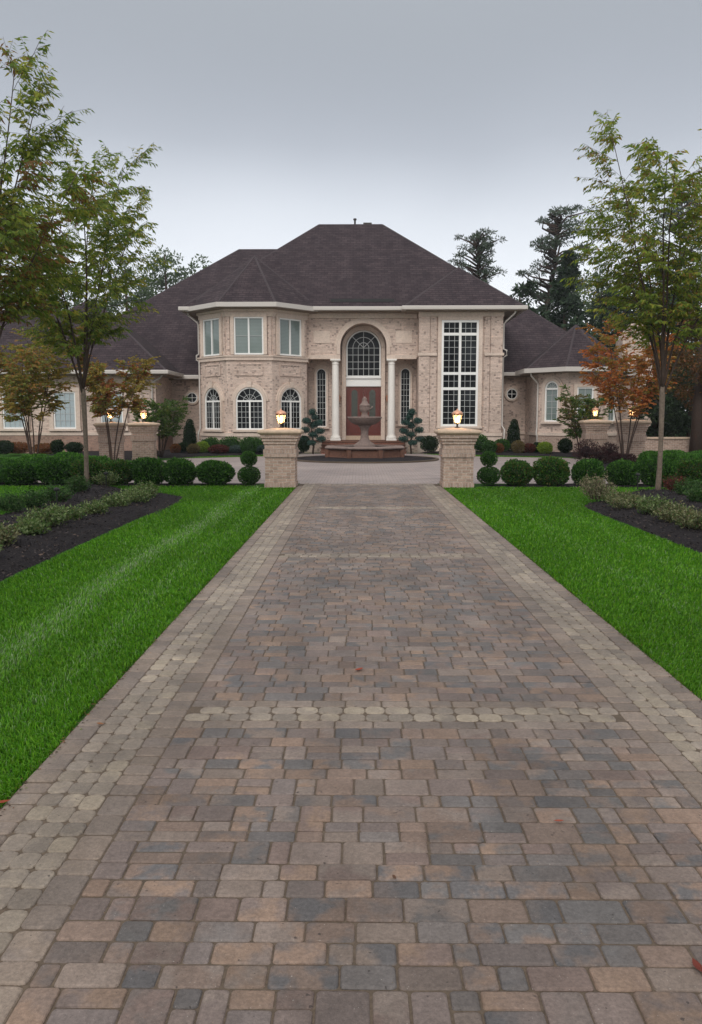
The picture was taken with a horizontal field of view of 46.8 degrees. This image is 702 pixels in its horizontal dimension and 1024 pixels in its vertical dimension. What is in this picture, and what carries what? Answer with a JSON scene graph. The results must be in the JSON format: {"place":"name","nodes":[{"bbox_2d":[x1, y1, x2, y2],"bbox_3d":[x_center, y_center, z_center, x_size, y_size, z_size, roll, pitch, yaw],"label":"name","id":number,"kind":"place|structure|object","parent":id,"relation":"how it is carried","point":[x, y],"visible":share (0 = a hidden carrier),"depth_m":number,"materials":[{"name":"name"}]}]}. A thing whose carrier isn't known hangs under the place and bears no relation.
{"place":"outdoors","nodes":[
{"label":"outdoors","id":0,"kind":"place"},
{"bbox_2d":[0,484,195,513],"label":"lawn grass","id":1,"kind":"structure","parent":0,"point":[12,488],"depth_m":18.60,"materials":[{"name":"green plant"}]},
{"bbox_2d":[0,218,652,453],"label":"brick house","id":2,"kind":"structure","parent":0,"point":[333,325],"depth_m":38.24,"materials":[{"name":"brick"}]},
{"bbox_2d":[0,387,30,430],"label":"window","id":3,"kind":"structure","parent":2,"relation":"in","point":[14,425],"depth_m":37.86,"materials":[{"name":"grey glass"}]},
{"bbox_2d":[48,387,81,430],"bbox_3d":[-13.341,-4.781,37.751,1.530,2.023,0.170,0,7,1],"label":"window","id":4,"kind":"structure","parent":2,"relation":"in","point":[69,419],"depth_m":37.80,"materials":[{"name":"grey glass"}]},
{"bbox_2d":[95,387,128,430],"bbox_3d":[-11.141,-4.779,37.729,1.530,2.023,0.170,0,7,1],"label":"window","id":5,"kind":"structure","parent":2,"relation":"in","point":[124,411],"depth_m":37.77,"materials":[{"name":"white paint"}]},
{"bbox_2d":[200,314,222,356],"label":"window","id":6,"kind":"structure","parent":2,"relation":"in","point":[211,326],"depth_m":37.60,"materials":[{"name":"grey glass"}]},
{"bbox_2d":[202,382,224,431],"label":"window","id":7,"kind":"structure","parent":2,"relation":"in","point":[213,396],"depth_m":37.95,"materials":[{"name":"white glass"}]},
{"bbox_2d":[230,313,266,354],"bbox_3d":[-4.645,-8.085,36.807,1.660,1.843,0.120,0,7,1],"label":"window","id":8,"kind":"structure","parent":2,"relation":"in","point":[248,331],"depth_m":36.82,"materials":[{"name":"grey glass"}]},
{"bbox_2d":[231,381,267,431],"bbox_3d":[-4.646,-4.826,37.155,1.700,2.314,0.170,0,7,1],"label":"window","id":9,"kind":"structure","parent":2,"relation":"in","point":[249,403],"depth_m":37.20,"materials":[{"name":"glass"}]},
{"bbox_2d":[275,314,304,356],"bbox_3d":[-2.814,-8.169,37.539,1.660,1.843,0.120,-6,9,-44],"label":"window","id":10,"kind":"structure","parent":2,"relation":"in","point":[289,329],"depth_m":37.55,"materials":[{"name":"grey glass"}]},
{"bbox_2d":[276,382,303,428],"bbox_3d":[-2.800,-4.966,37.892,1.700,2.204,0.160,-6,9,-44],"label":"window","id":11,"kind":"structure","parent":2,"relation":"in","point":[289,398],"depth_m":37.95,"materials":[{"name":"grey glass"}]},
{"bbox_2d":[313,365,329,428],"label":"window","id":12,"kind":"structure","parent":2,"relation":"in","point":[320,372],"depth_m":39.87,"materials":[{"name":"glass"}]},
{"bbox_2d":[346,387,362,435],"bbox_3d":[0.172,-4.963,39.934,0.868,2.394,0.122,0,7,1],"label":"door","id":13,"kind":"structure","parent":2,"relation":"in","point":[354,395],"depth_m":39.91,"materials":[{"name":"brown wood"}]},
{"bbox_2d":[346,330,380,376],"bbox_3d":[0.612,-7.732,39.628,1.677,2.230,0.090,0,7,1],"label":"window","id":14,"kind":"structure","parent":2,"relation":"in","point":[363,348],"depth_m":39.66,"materials":[{"name":"grey glass"}]},
{"bbox_2d":[364,387,380,435],"bbox_3d":[1.053,-4.965,39.948,0.868,2.394,0.075,0,7,1],"label":"door","id":15,"kind":"structure","parent":2,"relation":"in","point":[373,394],"depth_m":39.89,"materials":[{"name":"brown wood"}]},
{"bbox_2d":[397,364,413,425],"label":"window","id":16,"kind":"structure","parent":2,"relation":"in","point":[405,372],"depth_m":39.81,"materials":[{"name":"glass"}]},
{"bbox_2d":[436,316,482,428],"bbox_3d":[5.095,-6.514,37.971,2.155,5.198,0.170,0,7,1],"label":"window","id":17,"kind":"structure","parent":2,"relation":"in","point":[460,338],"depth_m":38.00,"materials":[{"name":"glass"}]},
{"bbox_2d":[540,376,563,423],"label":"window","id":18,"kind":"structure","parent":2,"relation":"in","point":[550,387],"depth_m":37.05,"materials":[{"name":"grey glass"}]},
{"bbox_2d":[573,384,596,419],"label":"window","id":19,"kind":"structure","parent":2,"relation":"in","point":[578,388],"depth_m":36.38,"materials":[{"name":"white paint"}]},
{"bbox_2d":[38,453,642,483],"bbox_3d":[2.284,-1.657,28.375,56.000,0.001,18.800,0,7,1],"label":"motor court","id":20,"kind":"object","parent":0,"point":[379,473],"visible":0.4,"depth_m":24.68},
{"bbox_2d":[74,352,160,460],"bbox_3d":[-7.899,-3.501,27.356,2.826,3.812,2.765,-5,8,-39],"label":"tree","id":21,"kind":"object","parent":20,"relation":"on","point":[101,389],"visible":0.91,"depth_m":27.39,"materials":[{"name":"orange plant"}]},
{"bbox_2d":[299,408,325,453],"bbox_3d":[-1.778,-3.700,37.051,1.328,2.114,0.741,0,7,1],"label":"cloud pruned spruce","id":22,"kind":"object","parent":20,"relation":"on","point":[315,423],"visible":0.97,"depth_m":36.89,"materials":[{"name":"green plant"}]},
{"bbox_2d":[297,455,432,461],"bbox_3d":[0.535,-2.127,31.962,5.560,0.140,5.560,0,7,1],"label":"fountain bed","id":23,"kind":"object","parent":20,"relation":"on","point":[392,459],"visible":0.58,"depth_m":30.32,"materials":[{"name":"black soil"}]},
{"bbox_2d":[325,397,404,457],"bbox_3d":[0.535,-3.295,31.828,3.098,2.450,3.098,0,7,1],"label":"fountain","id":24,"kind":"object","parent":23,"relation":"on","point":[364,446],"visible":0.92,"depth_m":31.19,"materials":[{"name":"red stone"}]},
{"bbox_2d":[297,455,438,463],"bbox_3d":[0.535,-2.092,31.966,5.840,0.070,5.840,0,7,1],"label":"fountain bed edging","id":25,"kind":"object","parent":20,"relation":"on","point":[435,459],"visible":0.56,"depth_m":29.52,"materials":[{"name":"grey stone"}]},
{"bbox_2d":[398,408,423,453],"bbox_3d":[2.773,-3.695,37.006,1.314,2.114,0.741,0,7,1],"label":"cloud pruned spruce","id":26,"kind":"object","parent":20,"relation":"on","point":[411,413],"visible":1,"depth_m":36.85,"materials":[{"name":"green plant"}]},
{"bbox_2d":[420,435,438,451],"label":"garden shrub","id":27,"kind":"object","parent":20,"relation":"on","point":[430,444],"visible":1,"depth_m":36.65,"materials":[{"name":"green plant"}]},
{"bbox_2d":[0,483,701,1023],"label":"driveway","id":28,"kind":"structure","parent":0,"point":[88,983],"depth_m":3.30,"materials":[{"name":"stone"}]},
{"bbox_2d":[0,433,701,807],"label":"ground","id":29,"kind":"structure","parent":0,"point":[14,455],"depth_m":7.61,"materials":[{"name":"green plant"}]},
{"bbox_2d":[0,30,128,337],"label":"shade tree","id":30,"kind":"object","parent":29,"relation":"on","point":[14,230],"visible":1,"depth_m":13.13,"materials":[{"name":"green plant"}]},
{"bbox_2d":[1,133,176,482],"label":"shade tree","id":31,"kind":"object","parent":29,"relation":"on","point":[101,324],"visible":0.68,"depth_m":17.81,"materials":[{"name":"green plant"}]},
{"bbox_2d":[0,484,183,581],"bbox_3d":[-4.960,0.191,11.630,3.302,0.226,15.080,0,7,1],"label":"bark mulch","id":32,"kind":"object","parent":29,"relation":"on","point":[76,497],"visible":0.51,"depth_m":11.84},
{"bbox_2d":[0,520,25,546],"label":"variegated shrub","id":33,"kind":"object","parent":32,"relation":"on","point":[6,533],"visible":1,"depth_m":9.62,"materials":[{"name":"green plant"}]},
{"bbox_2d":[0,490,28,514],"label":"evergreen","id":34,"kind":"object","parent":32,"relation":"on","point":[12,502],"visible":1,"depth_m":13.25,"materials":[{"name":"green plant"}]},
{"bbox_2d":[11,516,51,535],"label":"variegated shrub","id":35,"kind":"object","parent":32,"relation":"on","point":[32,526],"visible":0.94,"depth_m":10.47,"materials":[{"name":"green plant"}]},
{"bbox_2d":[16,485,48,508],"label":"evergreen","id":36,"kind":"object","parent":32,"relation":"on","point":[33,498],"visible":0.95,"depth_m":13.72,"materials":[{"name":"green plant"}]},
{"bbox_2d":[12,502,70,527],"bbox_3d":[-4.302,0.057,11.318,0.763,0.376,0.776,0,7,1],"label":"variegated shrub","id":37,"kind":"object","parent":32,"relation":"on","point":[53,515],"visible":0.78,"depth_m":11.21,"materials":[{"name":"green plant"}]},
{"bbox_2d":[36,481,75,502],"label":"evergreen","id":38,"kind":"object","parent":32,"relation":"on","point":[62,494],"visible":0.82,"depth_m":14.63,"materials":[{"name":"green plant"}]},
{"bbox_2d":[36,504,89,520],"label":"variegated shrub","id":39,"kind":"object","parent":32,"relation":"on","point":[75,513],"visible":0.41,"depth_m":12.03,"materials":[{"name":"green plant"}]},
{"bbox_2d":[63,471,92,491],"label":"evergreen","id":40,"kind":"object","parent":32,"relation":"on","point":[81,484],"visible":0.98,"depth_m":16.62,"materials":[{"name":"green plant"}]},
{"bbox_2d":[77,496,109,513],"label":"variegated shrub","id":41,"kind":"object","parent":32,"relation":"on","point":[96,506],"visible":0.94,"depth_m":12.90,"materials":[{"name":"green plant"}]},
{"bbox_2d":[91,470,121,486],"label":"variegated shrub","id":42,"kind":"object","parent":32,"relation":"on","point":[111,478],"visible":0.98,"depth_m":18.51,"materials":[{"name":"green plant"}]},
{"bbox_2d":[101,491,133,506],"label":"variegated shrub","id":43,"kind":"object","parent":32,"relation":"on","point":[115,500],"visible":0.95,"depth_m":13.86,"materials":[{"name":"green plant"}]},
{"bbox_2d":[108,486,154,502],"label":"variegated shrub","id":44,"kind":"object","parent":32,"relation":"on","point":[138,496],"visible":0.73,"depth_m":14.71,"materials":[{"name":"green plant"}]},
{"bbox_2d":[128,480,160,497],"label":"variegated shrub","id":45,"kind":"object","parent":32,"relation":"on","point":[150,487],"visible":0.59,"depth_m":15.55,"materials":[{"name":"green plant"}]},
{"bbox_2d":[93,422,127,463],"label":"brick pier","id":46,"kind":"structure","parent":29,"relation":"on","point":[100,428],"depth_m":28.57,"materials":[{"name":"brick"}]},
{"bbox_2d":[0,482,258,485],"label":"hedge bed","id":47,"kind":"object","parent":29,"relation":"on","point":[128,484],"visible":0.12,"depth_m":19.55,"materials":[{"name":"black soil"}]},
{"bbox_2d":[0,458,37,484],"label":"boxwood shrub","id":48,"kind":"object","parent":47,"relation":"on","point":[19,472],"visible":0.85,"depth_m":19.35,"materials":[{"name":"green plant"}]},
{"bbox_2d":[33,456,70,484],"bbox_3d":[-7.173,-1.002,19.639,1.014,0.716,0.972,-1,7,-12],"label":"boxwood shrub","id":49,"kind":"object","parent":47,"relation":"on","point":[53,470],"visible":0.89,"depth_m":19.36,"materials":[{"name":"green plant"}]},
{"bbox_2d":[69,457,102,483],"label":"boxwood shrub","id":50,"kind":"object","parent":47,"relation":"on","point":[76,466],"visible":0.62,"depth_m":19.37,"materials":[{"name":"green plant"}]},
{"bbox_2d":[99,458,131,484],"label":"boxwood shrub","id":51,"kind":"object","parent":47,"relation":"on","point":[117,467],"visible":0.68,"depth_m":19.42,"materials":[{"name":"green plant"}]},
{"bbox_2d":[129,456,165,484],"bbox_3d":[-4.893,-0.997,19.600,0.905,0.716,0.863,4,8,31],"label":"boxwood shrub","id":52,"kind":"object","parent":47,"relation":"on","point":[146,469],"visible":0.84,"depth_m":19.38,"materials":[{"name":"green plant"}]},
{"bbox_2d":[162,457,196,484],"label":"boxwood shrub","id":53,"kind":"object","parent":47,"relation":"on","point":[176,471],"visible":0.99,"depth_m":19.38,"materials":[{"name":"green plant"}]},
{"bbox_2d":[194,459,235,484],"bbox_3d":[-3.288,-0.960,19.605,1.014,0.635,0.972,0,7,1],"label":"boxwood shrub","id":54,"kind":"object","parent":47,"relation":"on","point":[214,472],"visible":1,"depth_m":19.34,"materials":[{"name":"green plant"}]},
{"bbox_2d":[237,451,260,484],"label":"topiary shrub","id":55,"kind":"object","parent":47,"relation":"on","point":[248,474],"visible":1,"depth_m":19.40,"materials":[{"name":"green plant"}]},
{"bbox_2d":[99,257,162,315],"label":"broadleaf tree","id":56,"kind":"object","parent":29,"relation":"on","point":[115,302],"visible":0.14,"depth_m":72.79,"materials":[{"name":"green plant"}]},
{"bbox_2d":[127,422,160,459],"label":"brick pier","id":57,"kind":"structure","parent":29,"relation":"on","point":[143,437],"depth_m":31.06,"materials":[{"name":"brick"}]},
{"bbox_2d":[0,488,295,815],"bbox_3d":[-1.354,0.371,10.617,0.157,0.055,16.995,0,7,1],"label":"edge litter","id":58,"kind":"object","parent":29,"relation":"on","point":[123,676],"visible":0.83,"depth_m":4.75,"materials":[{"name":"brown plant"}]},
{"bbox_2d":[131,244,194,301],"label":"broadleaf tree","id":59,"kind":"object","parent":29,"relation":"on","point":[166,281],"visible":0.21,"depth_m":77.79,"materials":[{"name":"green plant"}]},
{"bbox_2d":[46,450,303,459],"bbox_3d":[-7.841,-2.549,35.924,11.600,0.194,10.400,0,7,1],"label":"house bed","id":60,"kind":"object","parent":29,"relation":"on","point":[166,454],"visible":0.17,"depth_m":35.13,"materials":[{"name":"black soil"}]},
{"bbox_2d":[128,395,191,456],"bbox_3d":[-7.775,-3.487,32.991,2.414,2.508,2.349,4,8,34],"label":"tree","id":61,"kind":"object","parent":60,"relation":"on","point":[164,414],"visible":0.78,"depth_m":32.73,"materials":[{"name":"green plant"}]},
{"bbox_2d":[182,419,196,444],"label":"column evergreen","id":62,"kind":"object","parent":60,"relation":"on","point":[189,434],"depth_m":37.34,"materials":[{"name":"green plant"}]},
{"bbox_2d":[239,436,256,451],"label":"garden shrub","id":63,"kind":"object","parent":60,"relation":"on","point":[249,444],"visible":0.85,"depth_m":35.34,"materials":[{"name":"green plant"}]},
{"bbox_2d":[257,428,303,487],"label":"brick pier","id":64,"kind":"structure","parent":29,"relation":"on","point":[280,452],"depth_m":18.93,"materials":[{"name":"brick"}]},
{"bbox_2d":[434,428,481,487],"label":"brick pier","id":65,"kind":"structure","parent":29,"relation":"on","point":[456,452],"depth_m":18.89,"materials":[{"name":"brick"}]},
{"bbox_2d":[448,226,506,284],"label":"pine tree","id":66,"kind":"object","parent":29,"relation":"on","point":[482,272],"visible":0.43,"depth_m":59.65,"materials":[{"name":"green plant"}]},
{"bbox_2d":[422,450,578,457],"bbox_3d":[9.861,-2.551,35.972,13.200,0.189,10.000,0,7,1],"label":"house bed","id":67,"kind":"object","parent":29,"relation":"on","point":[552,454],"visible":0.13,"depth_m":35.37,"materials":[{"name":"black soil"}]},
{"bbox_2d":[506,419,520,450],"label":"column evergreen","id":68,"kind":"object","parent":67,"relation":"on","point":[513,432],"depth_m":37.40,"materials":[{"name":"green plant"}]},
{"bbox_2d":[553,384,613,456],"bbox_3d":[9.444,-3.726,32.913,2.758,2.997,2.462,0,7,1],"label":"tree","id":69,"kind":"object","parent":67,"relation":"on","point":[572,430],"visible":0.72,"depth_m":32.68,"materials":[{"name":"green plant"}]},
{"bbox_2d":[654,310,701,451],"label":"autumn tree","id":70,"kind":"object","parent":67,"relation":"on","point":[684,360],"visible":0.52,"depth_m":32.42,"materials":[{"name":"orange plant"}]},
{"bbox_2d":[508,278,550,319],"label":"dark evergreen","id":71,"kind":"object","parent":29,"relation":"on","point":[527,287],"visible":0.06,"depth_m":52.41,"materials":[{"name":"green plant"}]},
{"bbox_2d":[512,204,602,317],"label":"pine tree","id":72,"kind":"object","parent":29,"relation":"on","point":[554,244],"visible":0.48,"depth_m":57.55,"materials":[{"name":"green plant"}]},
{"bbox_2d":[545,250,591,335],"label":"dark evergreen","id":73,"kind":"object","parent":29,"relation":"on","point":[571,304],"visible":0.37,"depth_m":54.02,"materials":[{"name":"green plant"}]},
{"bbox_2d":[482,483,663,486],"bbox_3d":[9.772,-0.943,22.178,13.200,0.138,6.600,0,7,1],"label":"hedge bed","id":74,"kind":"object","parent":29,"relation":"on","point":[572,485],"visible":0.09,"depth_m":19.32,"materials":[{"name":"black soil"}]},
{"bbox_2d":[476,451,500,484],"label":"topiary shrub","id":75,"kind":"object","parent":74,"relation":"on","point":[489,474],"visible":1,"depth_m":19.34,"materials":[{"name":"green plant"}]},
{"bbox_2d":[500,458,534,485],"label":"boxwood shrub","id":76,"kind":"object","parent":74,"relation":"on","point":[515,471],"visible":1,"depth_m":19.23,"materials":[{"name":"green plant"}]},
{"bbox_2d":[532,455,570,485],"bbox_3d":[4.779,-0.991,19.415,0.890,0.746,0.868,6,9,43],"label":"boxwood shrub","id":77,"kind":"object","parent":74,"relation":"on","point":[549,471],"visible":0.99,"depth_m":19.19,"materials":[{"name":"green plant"}]},
{"bbox_2d":[570,458,605,484],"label":"boxwood shrub","id":78,"kind":"object","parent":74,"relation":"on","point":[580,469],"visible":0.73,"depth_m":19.18,"materials":[{"name":"green plant"}]},
{"bbox_2d":[605,458,642,484],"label":"boxwood shrub","id":79,"kind":"object","parent":74,"relation":"on","point":[622,472],"visible":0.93,"depth_m":19.19,"materials":[{"name":"green plant"}]},
{"bbox_2d":[638,457,678,485],"bbox_3d":[7.327,-0.968,19.371,0.908,0.709,0.952,-2,7,-13],"label":"boxwood shrub","id":80,"kind":"object","parent":74,"relation":"on","point":[648,466],"visible":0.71,"depth_m":19.15,"materials":[{"name":"green plant"}]},
{"bbox_2d":[676,456,701,484],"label":"boxwood shrub","id":81,"kind":"object","parent":74,"relation":"on","point":[687,467],"visible":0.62,"depth_m":19.14,"materials":[{"name":"green plant"}]},
{"bbox_2d":[578,419,611,459],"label":"brick pier","id":82,"kind":"structure","parent":29,"relation":"on","point":[596,430],"depth_m":31.55,"materials":[{"name":"brick"}]},
{"bbox_2d":[573,268,630,350],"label":"broadleaf tree","id":83,"kind":"object","parent":29,"relation":"on","point":[599,292],"visible":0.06,"depth_m":63.81,"materials":[{"name":"green plant"}]},
{"bbox_2d":[584,281,660,381],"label":"dark evergreen","id":84,"kind":"object","parent":29,"relation":"on","point":[600,324],"visible":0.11,"depth_m":56.42,"materials":[{"name":"green plant"}]},
{"bbox_2d":[612,419,651,459],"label":"brick pier","id":85,"kind":"structure","parent":29,"relation":"on","point":[638,442],"depth_m":28.76,"materials":[{"name":"brick"}]},
{"bbox_2d":[585,488,701,552],"bbox_3d":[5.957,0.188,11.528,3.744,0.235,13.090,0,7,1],"label":"bark mulch","id":86,"kind":"object","parent":29,"relation":"on","point":[597,501],"visible":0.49,"depth_m":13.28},
{"bbox_2d":[575,470,620,499],"bbox_3d":[4.605,-0.498,15.194,0.873,0.562,0.806,0,7,1],"label":"tan shrub","id":87,"kind":"object","parent":86,"relation":"on","point":[596,486],"visible":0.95,"depth_m":15.15,"materials":[{"name":"beige plant"}]},
{"bbox_2d":[602,490,650,509],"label":"variegated shrub","id":88,"kind":"object","parent":86,"relation":"on","point":[626,502],"visible":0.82,"depth_m":13.72,"materials":[{"name":"green plant"}]},
{"bbox_2d":[560,110,701,489],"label":"shade tree","id":89,"kind":"object","parent":86,"relation":"on","point":[626,277],"visible":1,"depth_m":16.64,"materials":[{"name":"green plant"}]},
{"bbox_2d":[631,492,676,513],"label":"variegated shrub","id":90,"kind":"object","parent":86,"relation":"on","point":[646,505],"visible":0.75,"depth_m":12.84,"materials":[{"name":"green plant"}]},
{"bbox_2d":[650,498,699,522],"bbox_3d":[4.842,-0.016,12.026,0.755,0.389,0.790,0,7,1],"label":"variegated shrub","id":91,"kind":"object","parent":86,"relation":"on","point":[667,514],"visible":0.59,"depth_m":11.95,"materials":[{"name":"green plant"}]},
{"bbox_2d":[669,506,701,530],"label":"variegated shrub","id":92,"kind":"object","parent":86,"relation":"on","point":[693,520],"visible":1,"depth_m":11.13,"materials":[{"name":"green plant"}]},
{"bbox_2d":[670,475,701,494],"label":"evergreen","id":93,"kind":"object","parent":86,"relation":"on","point":[679,488],"visible":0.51,"depth_m":15.75,"materials":[{"name":"green plant"}]},
{"bbox_2d":[683,481,701,501],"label":"evergreen","id":94,"kind":"object","parent":86,"relation":"on","point":[695,494],"visible":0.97,"depth_m":14.34,"materials":[{"name":"green plant"}]},
{"bbox_2d":[627,377,679,436],"bbox_3d":[15.291,-4.823,39.963,2.894,3.919,2.806,-5,8,-37],"label":"dark evergreen","id":95,"kind":"object","parent":29,"relation":"on","point":[653,428],"visible":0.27,"depth_m":39.59,"materials":[{"name":"green plant"}]},
{"bbox_2d":[645,437,689,451],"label":"garden wall","id":96,"kind":"structure","parent":29,"relation":"on","point":[674,443],"depth_m":33.27,"materials":[{"name":"brick"}]},
{"bbox_2d":[635,197,701,435],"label":"tree","id":97,"kind":"object","parent":29,"relation":"on","point":[681,207],"visible":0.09,"depth_m":65.12,"materials":[{"name":"green plant"}]},
{"bbox_2d":[654,353,697,436],"bbox_3d":[15.680,-5.136,37.157,3.977,5.135,3.433,0,7,1],"label":"dark evergreen","id":98,"kind":"object","parent":29,"relation":"on","point":[678,418],"visible":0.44,"depth_m":36.49,"materials":[{"name":"green plant"}]},
{"bbox_2d":[0,0,701,410],"label":"sky","id":99,"kind":"structure","parent":0,"point":[431,122],"materials":[{"name":"grey"}]},
{"bbox_2d":[444,486,701,698],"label":"lawn grass","id":100,"kind":"structure","parent":0,"point":[485,501],"depth_m":8.93,"materials":[{"name":"green plant"}]},
{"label":"side bed","id":101,"kind":"structure","parent":0,"visible":0},
{"bbox_2d":[0,325,83,454],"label":"tree","id":102,"kind":"object","parent":101,"relation":"on","point":[17,379],"visible":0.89,"depth_m":25.17,"materials":[{"name":"green plant"}]},
{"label":"side bed","id":103,"kind":"structure","parent":0,"visible":0},
{"bbox_2d":[572,438,598,461],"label":"barberry shrub","id":104,"kind":"object","parent":103,"relation":"on","point":[584,451],"visible":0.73,"depth_m":28.34,"materials":[{"name":"purple plant"}]},
{"bbox_2d":[588,444,608,463],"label":"barberry shrub","id":105,"kind":"object","parent":103,"relation":"on","point":[598,454],"visible":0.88,"depth_m":27.77,"materials":[{"name":"purple plant"}]},
{"bbox_2d":[575,313,685,454],"bbox_3d":[9.216,-4.108,27.475,3.664,4.994,3.530,0,7,1],"label":"maple tree","id":106,"kind":"object","parent":103,"relation":"on","point":[636,393],"visible":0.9,"depth_m":26.86,"materials":[{"name":"orange plant"}]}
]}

